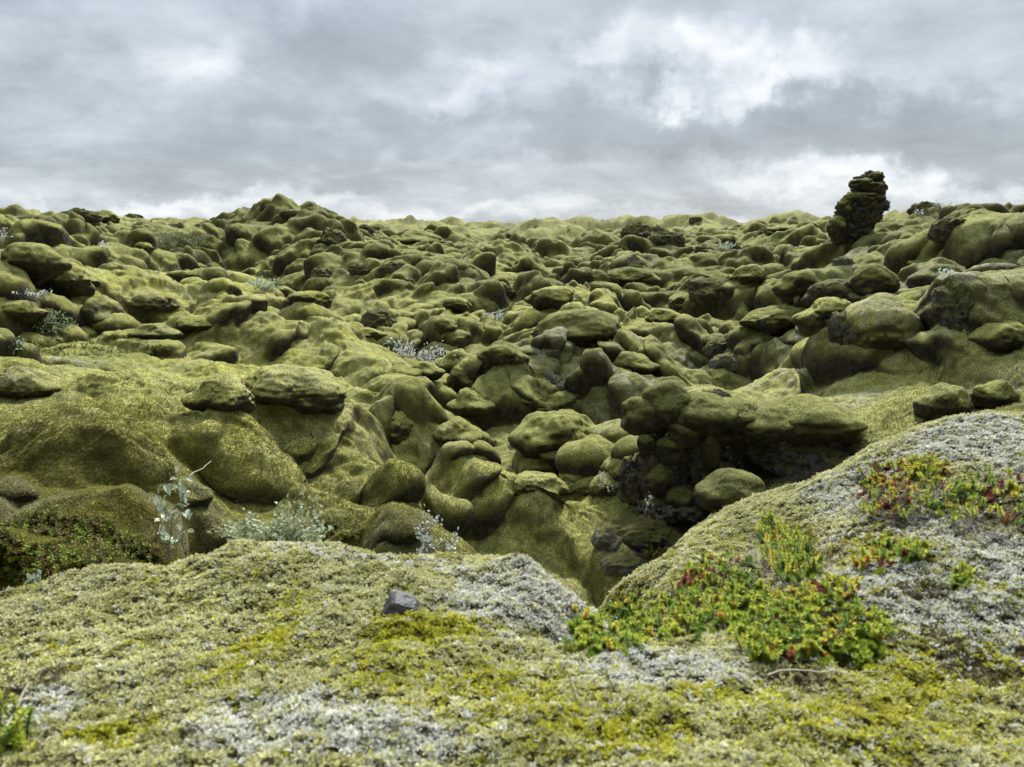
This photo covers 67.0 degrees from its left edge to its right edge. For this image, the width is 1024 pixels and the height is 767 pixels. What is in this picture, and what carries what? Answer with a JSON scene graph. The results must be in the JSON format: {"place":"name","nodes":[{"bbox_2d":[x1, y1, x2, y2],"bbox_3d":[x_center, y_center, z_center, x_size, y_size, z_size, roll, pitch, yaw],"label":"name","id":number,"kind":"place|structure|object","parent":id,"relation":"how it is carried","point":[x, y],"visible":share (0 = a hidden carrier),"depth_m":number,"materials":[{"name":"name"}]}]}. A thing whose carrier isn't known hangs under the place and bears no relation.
{"place":"outdoors","nodes":[
{"label":"outdoors","id":0,"kind":"place"},
{"bbox_2d":[0,193,1023,608],"bbox_3d":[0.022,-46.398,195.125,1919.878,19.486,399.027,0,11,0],"label":"lava field terrain","id":1,"kind":"structure","parent":0,"point":[480,265],"depth_m":7.55,"materials":[{"name":"plant"}]},
{"bbox_2d":[1,300,48,323],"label":"mossy boulder","id":2,"kind":"object","parent":1,"relation":"on","point":[24,311],"visible":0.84,"depth_m":7.34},
{"bbox_2d":[0,365,61,399],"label":"mossy boulder","id":3,"kind":"object","parent":1,"relation":"on","point":[18,382],"visible":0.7,"depth_m":4.44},
{"bbox_2d":[11,288,52,302],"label":"willow shrub","id":4,"kind":"object","parent":1,"relation":"on","point":[36,296],"visible":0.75,"depth_m":7.47,"materials":[{"name":"grey plant"}]},
{"bbox_2d":[24,569,41,584],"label":"willow shrub","id":5,"kind":"object","parent":1,"relation":"on","point":[37,578],"visible":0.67,"depth_m":2.20,"materials":[{"name":"grey plant"}]},
{"bbox_2d":[1,242,72,286],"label":"mossy boulder","id":6,"kind":"object","parent":1,"relation":"on","point":[39,264],"visible":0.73,"depth_m":7.76,"materials":[{"name":"plant"}]},
{"bbox_2d":[29,308,75,335],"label":"willow shrub","id":7,"kind":"object","parent":1,"relation":"on","point":[53,329],"visible":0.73,"depth_m":7.60,"materials":[{"name":"green plant"}]},
{"bbox_2d":[43,262,95,296],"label":"mossy boulder","id":8,"kind":"object","parent":1,"relation":"on","point":[75,280],"visible":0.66,"depth_m":8.21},
{"bbox_2d":[0,506,158,584],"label":"dead stems","id":9,"kind":"object","parent":1,"relation":"on","point":[64,543],"visible":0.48,"depth_m":2.52,"materials":[{"name":"plant"}]},
{"bbox_2d":[0,503,160,585],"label":"heath undergrowth","id":10,"kind":"object","parent":1,"relation":"on","point":[26,565],"visible":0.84,"depth_m":2.50,"materials":[{"name":"green plant"}]},
{"bbox_2d":[60,207,104,225],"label":"lava rock","id":11,"kind":"object","parent":1,"relation":"on","point":[93,218],"visible":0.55,"depth_m":24.29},
{"bbox_2d":[80,294,126,326],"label":"mossy boulder","id":12,"kind":"object","parent":1,"relation":"on","point":[94,309],"visible":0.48,"depth_m":8.04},
{"bbox_2d":[94,210,119,223],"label":"mossy boulder","id":13,"kind":"object","parent":1,"relation":"on","point":[109,216],"visible":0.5,"depth_m":36.71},
{"bbox_2d":[134,242,153,252],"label":"mossy boulder","id":14,"kind":"object","parent":1,"relation":"on","point":[147,247],"visible":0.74,"depth_m":15.33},
{"bbox_2d":[127,291,180,312],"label":"mossy boulder","id":15,"kind":"object","parent":1,"relation":"on","point":[158,301],"visible":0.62,"depth_m":8.83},
{"bbox_2d":[127,323,183,339],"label":"mossy boulder","id":16,"kind":"object","parent":1,"relation":"on","point":[152,331],"visible":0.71,"depth_m":7.39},
{"bbox_2d":[148,465,193,561],"bbox_3d":[-1.160,0.445,2.619,0.156,0.326,0.196,-6,13,-27],"label":"willow shrub","id":17,"kind":"object","parent":1,"relation":"on","point":[165,537],"visible":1,"depth_m":2.64,"materials":[{"name":"grey plant"}]},
{"bbox_2d":[156,228,212,247],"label":"willow shrub","id":18,"kind":"object","parent":1,"relation":"on","point":[167,240],"visible":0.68,"depth_m":19.51,"materials":[{"name":"green plant"}]},
{"bbox_2d":[176,315,212,333],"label":"mossy boulder","id":19,"kind":"object","parent":1,"relation":"on","point":[189,324],"visible":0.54,"depth_m":7.79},
{"bbox_2d":[181,374,255,413],"bbox_3d":[-1.571,0.071,4.191,0.381,0.274,0.462,1,11,5],"label":"mossy boulder","id":20,"kind":"object","parent":1,"relation":"on","point":[225,392],"visible":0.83,"depth_m":4.01,"materials":[{"name":"plant"}]},
{"bbox_2d":[245,275,284,292],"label":"willow shrub","id":21,"kind":"object","parent":1,"relation":"on","point":[262,285],"visible":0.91,"depth_m":10.73,"materials":[{"name":"green plant"}]},
{"bbox_2d":[207,490,332,543],"bbox_3d":[-1.031,0.609,3.295,0.531,0.365,0.423,0,11,0],"label":"willow shrub","id":22,"kind":"object","parent":1,"relation":"on","point":[288,529],"visible":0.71,"depth_m":3.26,"materials":[{"name":"grey plant"}]},
{"bbox_2d":[279,286,294,297],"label":"mossy boulder","id":23,"kind":"object","parent":1,"relation":"on","point":[286,290],"visible":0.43,"depth_m":13.12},
{"bbox_2d":[279,209,298,219],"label":"lava rock","id":24,"kind":"object","parent":1,"relation":"on","point":[287,214],"visible":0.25,"depth_m":23.68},
{"bbox_2d":[244,364,346,414],"bbox_3d":[-1.368,0.048,4.792,0.610,0.364,0.648,-5,12,-25],"label":"mossy boulder","id":25,"kind":"object","parent":1,"relation":"on","point":[307,390],"visible":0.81,"depth_m":4.57,"materials":[{"name":"plant"}]},
{"bbox_2d":[283,290,331,308],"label":"mossy boulder","id":26,"kind":"object","parent":1,"relation":"on","point":[316,297],"visible":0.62,"depth_m":8.37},
{"bbox_2d":[309,267,332,277],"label":"lava rock","id":27,"kind":"object","parent":1,"relation":"on","point":[321,272],"visible":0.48,"depth_m":15.86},
{"bbox_2d":[315,227,346,246],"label":"lava rock","id":28,"kind":"object","parent":1,"relation":"on","point":[329,236],"visible":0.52,"depth_m":18.41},
{"bbox_2d":[321,400,344,414],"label":"mossy boulder","id":29,"kind":"object","parent":1,"relation":"on","point":[335,409],"visible":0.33,"depth_m":4.73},
{"bbox_2d":[30,337,669,558],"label":"turf undergrowth","id":30,"kind":"object","parent":1,"relation":"on","point":[355,534],"visible":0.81,"depth_m":4.30,"materials":[{"name":"green plant"}]},
{"bbox_2d":[35,338,668,559],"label":"dead stems","id":31,"kind":"object","parent":1,"relation":"on","point":[328,519],"visible":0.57,"depth_m":4.30,"materials":[{"name":"brown plant"}]},
{"bbox_2d":[348,263,371,274],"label":"lava rock","id":32,"kind":"object","parent":1,"relation":"on","point":[359,269],"visible":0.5,"depth_m":15.63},
{"bbox_2d":[361,327,388,340],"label":"mossy boulder","id":33,"kind":"object","parent":1,"relation":"on","point":[375,334],"visible":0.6,"depth_m":8.41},
{"bbox_2d":[360,307,397,328],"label":"lava rock","id":34,"kind":"object","parent":1,"relation":"on","point":[374,318],"visible":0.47,"depth_m":10.87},
{"bbox_2d":[376,261,406,277],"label":"lava rock","id":35,"kind":"object","parent":1,"relation":"on","point":[390,267],"visible":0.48,"depth_m":14.72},
{"bbox_2d":[389,410,413,444],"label":"mossy boulder","id":36,"kind":"object","parent":1,"relation":"on","point":[401,426],"visible":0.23,"depth_m":5.61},
{"bbox_2d":[394,229,445,244],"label":"mossy boulder","id":37,"kind":"object","parent":1,"relation":"on","point":[412,236],"visible":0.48,"depth_m":32.60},
{"bbox_2d":[380,337,461,363],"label":"willow shrub","id":38,"kind":"object","parent":1,"relation":"on","point":[413,354],"visible":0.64,"depth_m":8.68,"materials":[{"name":"grey plant"}]},
{"bbox_2d":[410,360,445,381],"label":"mossy boulder","id":39,"kind":"object","parent":1,"relation":"on","point":[432,372],"visible":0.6,"depth_m":7.16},
{"bbox_2d":[415,504,458,554],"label":"willow shrub","id":40,"kind":"object","parent":1,"relation":"on","point":[426,538],"visible":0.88,"depth_m":3.28,"materials":[{"name":"grey plant"}]},
{"bbox_2d":[433,317,457,334],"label":"mossy boulder","id":41,"kind":"object","parent":1,"relation":"on","point":[442,325],"visible":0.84,"depth_m":10.43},
{"bbox_2d":[442,297,472,312],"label":"mossy boulder","id":42,"kind":"object","parent":1,"relation":"on","point":[458,305],"visible":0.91,"depth_m":11.06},
{"bbox_2d":[432,416,484,447],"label":"mossy boulder","id":43,"kind":"object","parent":1,"relation":"on","point":[456,428],"visible":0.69,"depth_m":5.49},
{"bbox_2d":[446,358,479,393],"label":"mossy boulder","id":44,"kind":"object","parent":1,"relation":"on","point":[457,380],"visible":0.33,"depth_m":7.33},
{"bbox_2d":[446,387,495,418],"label":"mossy boulder","id":45,"kind":"object","parent":1,"relation":"on","point":[467,402],"visible":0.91,"depth_m":6.84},
{"bbox_2d":[475,472,491,481],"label":"lichen rock","id":46,"kind":"object","parent":1,"relation":"on","point":[483,477],"visible":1,"depth_m":4.64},
{"bbox_2d":[476,340,529,369],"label":"mossy boulder","id":47,"kind":"object","parent":1,"relation":"on","point":[502,352],"visible":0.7,"depth_m":7.29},
{"bbox_2d":[0,274,1023,610],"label":"moss","id":48,"kind":"object","parent":1,"relation":"on","point":[52,494],"visible":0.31,"depth_m":3.46,"materials":[{"name":"green plant"}]},
{"bbox_2d":[514,471,568,495],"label":"mossy boulder","id":49,"kind":"object","parent":1,"relation":"on","point":[527,481],"visible":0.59,"depth_m":4.75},
{"bbox_2d":[521,390,576,411],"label":"mossy boulder","id":50,"kind":"object","parent":1,"relation":"on","point":[559,400],"visible":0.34,"depth_m":7.15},
{"bbox_2d":[508,409,590,458],"bbox_3d":[0.302,0.435,5.919,0.668,0.504,0.687,-7,13,-30],"label":"mossy boulder","id":51,"kind":"object","parent":1,"relation":"on","point":[533,435],"visible":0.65,"depth_m":5.66,"materials":[{"name":"plant"}]},
{"bbox_2d":[524,285,575,310],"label":"mossy boulder","id":52,"kind":"object","parent":1,"relation":"on","point":[555,297],"visible":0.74,"depth_m":10.87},
{"bbox_2d":[547,370,564,390],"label":"lichen rock","id":53,"kind":"object","parent":1,"relation":"on","point":[556,380],"visible":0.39,"depth_m":7.33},
{"bbox_2d":[531,308,620,343],"bbox_3d":[0.683,-0.542,8.249,0.933,0.538,1.068,-2,11,-10],"label":"mossy boulder","id":54,"kind":"object","parent":1,"relation":"on","point":[594,326],"visible":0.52,"depth_m":7.86,"materials":[{"name":"plant"}]},
{"bbox_2d":[561,476,593,495],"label":"mossy boulder","id":55,"kind":"object","parent":1,"relation":"on","point":[580,486],"visible":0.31,"depth_m":5.25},
{"bbox_2d":[589,474,616,498],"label":"mossy boulder","id":56,"kind":"object","parent":1,"relation":"on","point":[596,490],"visible":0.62,"depth_m":4.95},
{"bbox_2d":[591,525,621,551],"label":"lichen rock","id":57,"kind":"object","parent":1,"relation":"on","point":[606,538],"visible":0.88,"depth_m":4.16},
{"bbox_2d":[599,470,617,497],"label":"willow shrub","id":58,"kind":"object","parent":1,"relation":"on","point":[602,480],"visible":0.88,"depth_m":4.90,"materials":[{"name":"grey plant"}]},
{"bbox_2d":[600,456,622,481],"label":"mossy boulder","id":59,"kind":"object","parent":1,"relation":"on","point":[610,466],"visible":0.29,"depth_m":5.01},
{"bbox_2d":[600,553,642,576],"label":"lichen rock","id":60,"kind":"object","parent":1,"relation":"on","point":[619,565],"visible":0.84,"depth_m":3.94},
{"bbox_2d":[607,267,660,285],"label":"mossy boulder","id":61,"kind":"object","parent":1,"relation":"on","point":[647,276],"visible":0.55,"depth_m":15.75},
{"bbox_2d":[626,254,642,264],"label":"lichen rock","id":62,"kind":"object","parent":1,"relation":"on","point":[633,258],"visible":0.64,"depth_m":17.40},
{"bbox_2d":[613,351,660,374],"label":"mossy boulder","id":63,"kind":"object","parent":1,"relation":"on","point":[640,363],"visible":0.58,"depth_m":7.48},
{"bbox_2d":[620,221,653,237],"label":"lava rock","id":64,"kind":"object","parent":1,"relation":"on","point":[640,229],"visible":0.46,"depth_m":21.31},
{"bbox_2d":[610,513,682,552],"bbox_3d":[0.782,0.884,4.520,0.505,0.248,0.450,1,11,3],"label":"lava rock","id":65,"kind":"object","parent":1,"relation":"on","point":[633,533],"visible":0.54,"depth_m":4.37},
{"bbox_2d":[638,495,661,520],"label":"willow shrub","id":66,"kind":"object","parent":1,"relation":"on","point":[647,503],"visible":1,"depth_m":4.00,"materials":[{"name":"grey plant"}]},
{"bbox_2d":[644,308,680,323],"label":"mossy boulder","id":67,"kind":"object","parent":1,"relation":"on","point":[659,315],"visible":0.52,"depth_m":9.61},
{"bbox_2d":[646,228,685,246],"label":"lava rock","id":68,"kind":"object","parent":1,"relation":"on","point":[663,236],"visible":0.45,"depth_m":20.89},
{"bbox_2d":[668,292,688,309],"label":"mossy boulder","id":69,"kind":"object","parent":1,"relation":"on","point":[676,301],"visible":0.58,"depth_m":12.41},
{"bbox_2d":[618,380,757,527],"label":"rock columns","id":70,"kind":"object","parent":1,"relation":"on","point":[687,441],"visible":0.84,"depth_m":4.40,"materials":[{"name":"stone"}]},
{"bbox_2d":[694,245,714,252],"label":"lava rock","id":71,"kind":"object","parent":1,"relation":"on","point":[702,248],"visible":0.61,"depth_m":18.97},
{"bbox_2d":[686,278,728,307],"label":"lava rock","id":72,"kind":"object","parent":1,"relation":"on","point":[703,292],"visible":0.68,"depth_m":11.93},
{"bbox_2d":[701,337,726,360],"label":"lava rock","id":73,"kind":"object","parent":1,"relation":"on","point":[716,346],"visible":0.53,"depth_m":8.76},
{"bbox_2d":[710,388,730,396],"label":"lichen rock","id":74,"kind":"object","parent":1,"relation":"on","point":[721,393],"visible":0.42,"depth_m":5.61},
{"bbox_2d":[708,352,738,372],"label":"lichen rock","id":75,"kind":"object","parent":1,"relation":"on","point":[728,361],"visible":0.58,"depth_m":8.25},
{"bbox_2d":[694,468,764,512],"bbox_3d":[1.106,0.539,3.934,0.360,0.228,0.353,0,11,0],"label":"mossy boulder","id":76,"kind":"object","parent":1,"relation":"on","point":[717,490],"visible":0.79,"depth_m":3.83,"materials":[{"name":"plant"}]},
{"bbox_2d":[729,264,766,284],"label":"mossy boulder","id":77,"kind":"object","parent":1,"relation":"on","point":[746,274],"visible":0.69,"depth_m":11.70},
{"bbox_2d":[739,305,805,335],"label":"mossy boulder","id":78,"kind":"object","parent":1,"relation":"on","point":[773,320],"visible":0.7,"depth_m":8.16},
{"bbox_2d":[766,225,795,234],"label":"mossy boulder","id":79,"kind":"object","parent":1,"relation":"on","point":[772,230],"visible":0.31,"depth_m":24.91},
{"bbox_2d":[771,268,828,304],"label":"mossy boulder","id":80,"kind":"object","parent":1,"relation":"on","point":[787,288],"visible":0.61,"depth_m":8.22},
{"bbox_2d":[738,394,868,483],"bbox_3d":[1.690,0.389,4.720,0.992,0.728,0.946,0,11,0],"label":"overhanging ledge","id":81,"kind":"object","parent":1,"relation":"on","point":[785,435],"visible":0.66,"depth_m":4.34,"materials":[{"name":"plant"}]},
{"bbox_2d":[791,297,851,336],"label":"mossy boulder","id":82,"kind":"object","parent":1,"relation":"on","point":[813,319],"visible":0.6,"depth_m":5.89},
{"bbox_2d":[800,278,860,307],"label":"mossy boulder","id":83,"kind":"object","parent":1,"relation":"on","point":[840,288],"visible":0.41,"depth_m":7.59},
{"bbox_2d":[826,310,860,345],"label":"lava rock","id":84,"kind":"object","parent":1,"relation":"on","point":[839,326],"visible":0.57,"depth_m":5.64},
{"bbox_2d":[832,256,854,265],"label":"lichen rock","id":85,"kind":"object","parent":1,"relation":"on","point":[843,260],"visible":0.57,"depth_m":8.37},
{"bbox_2d":[826,170,890,247],"bbox_3d":[5.760,-2.901,12.935,1.073,1.293,0.791,0,11,0],"label":"lava pinnacle","id":86,"kind":"object","parent":1,"relation":"on","point":[862,206],"visible":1,"depth_m":12.71,"materials":[{"name":"stone"}]},
{"bbox_2d":[846,262,900,295],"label":"mossy boulder","id":87,"kind":"object","parent":1,"relation":"on","point":[870,278],"visible":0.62,"depth_m":7.50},
{"bbox_2d":[843,292,925,350],"bbox_3d":[2.755,-0.396,5.886,0.687,0.619,0.999,2,11,12],"label":"mossy boulder","id":88,"kind":"object","parent":1,"relation":"on","point":[886,321],"visible":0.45,"depth_m":5.47,"materials":[{"name":"plant"}]},
{"bbox_2d":[906,201,941,214],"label":"lava rock","id":89,"kind":"object","parent":1,"relation":"on","point":[923,205],"visible":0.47,"depth_m":17.03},
{"bbox_2d":[912,382,973,420],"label":"mossy boulder","id":90,"kind":"object","parent":1,"relation":"on","point":[939,400],"visible":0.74,"depth_m":4.17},
{"bbox_2d":[936,268,953,281],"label":"willow shrub","id":91,"kind":"object","parent":1,"relation":"on","point":[949,272],"visible":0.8,"depth_m":5.28,"materials":[{"name":"grey plant"}]},
{"bbox_2d":[927,217,966,243],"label":"lava rock","id":92,"kind":"object","parent":1,"relation":"on","point":[939,231],"visible":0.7,"depth_m":8.39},
{"bbox_2d":[922,281,974,331],"bbox_3d":[3.054,-0.509,5.385,0.347,0.451,0.545,-1,11,-6],"label":"lava rock","id":93,"kind":"object","parent":1,"relation":"on","point":[952,304],"visible":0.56,"depth_m":5.21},
{"bbox_2d":[969,379,1020,409],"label":"mossy boulder","id":94,"kind":"object","parent":1,"relation":"on","point":[994,394],"visible":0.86,"depth_m":4.17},
{"bbox_2d":[968,321,1023,353],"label":"mossy boulder","id":95,"kind":"object","parent":1,"relation":"on","point":[1001,338],"visible":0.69,"depth_m":4.95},
{"bbox_2d":[0,409,1023,766],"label":"mossy ground","id":96,"kind":"structure","parent":0,"point":[976,663],"depth_m":1.00,"materials":[{"name":"plant"}]},
{"bbox_2d":[0,683,28,737],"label":"dry grass stalk","id":97,"kind":"object","parent":96,"relation":"on","point":[15,710],"visible":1,"depth_m":0.75,"materials":[{"name":"plant"}]},
{"bbox_2d":[0,690,35,755],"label":"crowberry shrub","id":98,"kind":"object","parent":96,"relation":"on","point":[13,731],"visible":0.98,"depth_m":0.72,"materials":[{"name":"green plant"}]},
{"bbox_2d":[383,591,421,616],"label":"stone","id":99,"kind":"object","parent":96,"relation":"on","point":[400,603],"visible":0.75,"depth_m":1.14,"materials":[{"name":"stone"}]},
{"bbox_2d":[562,565,769,658],"bbox_3d":[0.236,0.424,1.342,0.335,0.254,0.558,0,11,0],"label":"crowberry shrub","id":100,"kind":"object","parent":96,"relation":"on","point":[591,635],"visible":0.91,"depth_m":1.21,"materials":[{"name":"green plant"}]},
{"bbox_2d":[680,546,771,608],"bbox_3d":[0.383,0.351,1.406,0.145,0.098,0.369,0,11,0],"label":"crowberry shrub","id":101,"kind":"object","parent":96,"relation":"on","point":[742,585],"visible":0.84,"depth_m":1.40,"materials":[{"name":"green plant"}]},
{"bbox_2d":[724,528,810,585],"bbox_3d":[0.482,0.326,1.452,0.179,0.108,0.308,0,11,0],"label":"twig tangle","id":102,"kind":"object","parent":96,"relation":"on","point":[760,565],"visible":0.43,"depth_m":1.41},
{"bbox_2d":[752,509,825,586],"bbox_3d":[0.533,0.315,1.491,0.122,0.142,0.473,3,11,13],"label":"crowberry shrub","id":103,"kind":"object","parent":96,"relation":"on","point":[792,564],"visible":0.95,"depth_m":1.41,"materials":[{"name":"green plant"}]},
{"bbox_2d":[730,573,898,670],"bbox_3d":[0.446,0.348,1.106,0.200,0.084,0.337,7,13,31],"label":"crowberry shrub","id":104,"kind":"object","parent":96,"relation":"on","point":[773,641],"visible":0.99,"depth_m":1.07,"materials":[{"name":"green plant"}]},
{"bbox_2d":[777,517,862,569],"bbox_3d":[0.557,0.306,1.450,0.165,0.120,0.352,0,11,0],"label":"twig tangle","id":105,"kind":"object","parent":96,"relation":"on","point":[827,560],"visible":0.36,"depth_m":1.40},
{"bbox_2d":[767,669,882,675],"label":"dry grass stalk","id":106,"kind":"object","parent":96,"relation":"on","point":[772,673],"visible":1,"depth_m":0.96,"materials":[{"name":"plant"}]},
{"bbox_2d":[839,536,940,575],"bbox_3d":[0.613,0.283,1.280,0.114,0.078,0.150,-2,11,-10],"label":"crowberry shrub","id":107,"kind":"object","parent":96,"relation":"on","point":[915,550],"visible":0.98,"depth_m":1.26,"materials":[{"name":"green plant"}]},
{"bbox_2d":[823,461,978,531],"bbox_3d":[0.705,0.221,1.462,0.228,0.138,0.286,-9,14,-37],"label":"twig tangle","id":108,"kind":"object","parent":96,"relation":"on","point":[911,512],"visible":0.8,"depth_m":1.42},
{"bbox_2d":[855,450,960,520],"bbox_3d":[0.787,0.214,1.546,0.175,0.120,0.340,4,12,21],"label":"crowberry shrub","id":109,"kind":"object","parent":96,"relation":"on","point":[918,465],"visible":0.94,"depth_m":1.54,"materials":[{"name":"green plant"}]},
{"bbox_2d":[947,560,977,590],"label":"crowberry shrub","id":110,"kind":"object","parent":96,"relation":"on","point":[962,575],"visible":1,"depth_m":1.15,"materials":[{"name":"green plant"}]},
{"bbox_2d":[935,463,1023,527],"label":"crowberry shrub","id":111,"kind":"object","parent":96,"relation":"on","point":[1012,487],"visible":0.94,"depth_m":1.40,"materials":[{"name":"green plant"}]},
{"bbox_2d":[940,492,1023,549],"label":"twig tangle","id":112,"kind":"object","parent":96,"relation":"on","point":[976,519],"visible":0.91,"depth_m":1.30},
{"bbox_2d":[0,0,1023,223],"label":"sky","id":113,"kind":"structure","parent":0,"point":[502,111],"materials":[{"name":"grey"}]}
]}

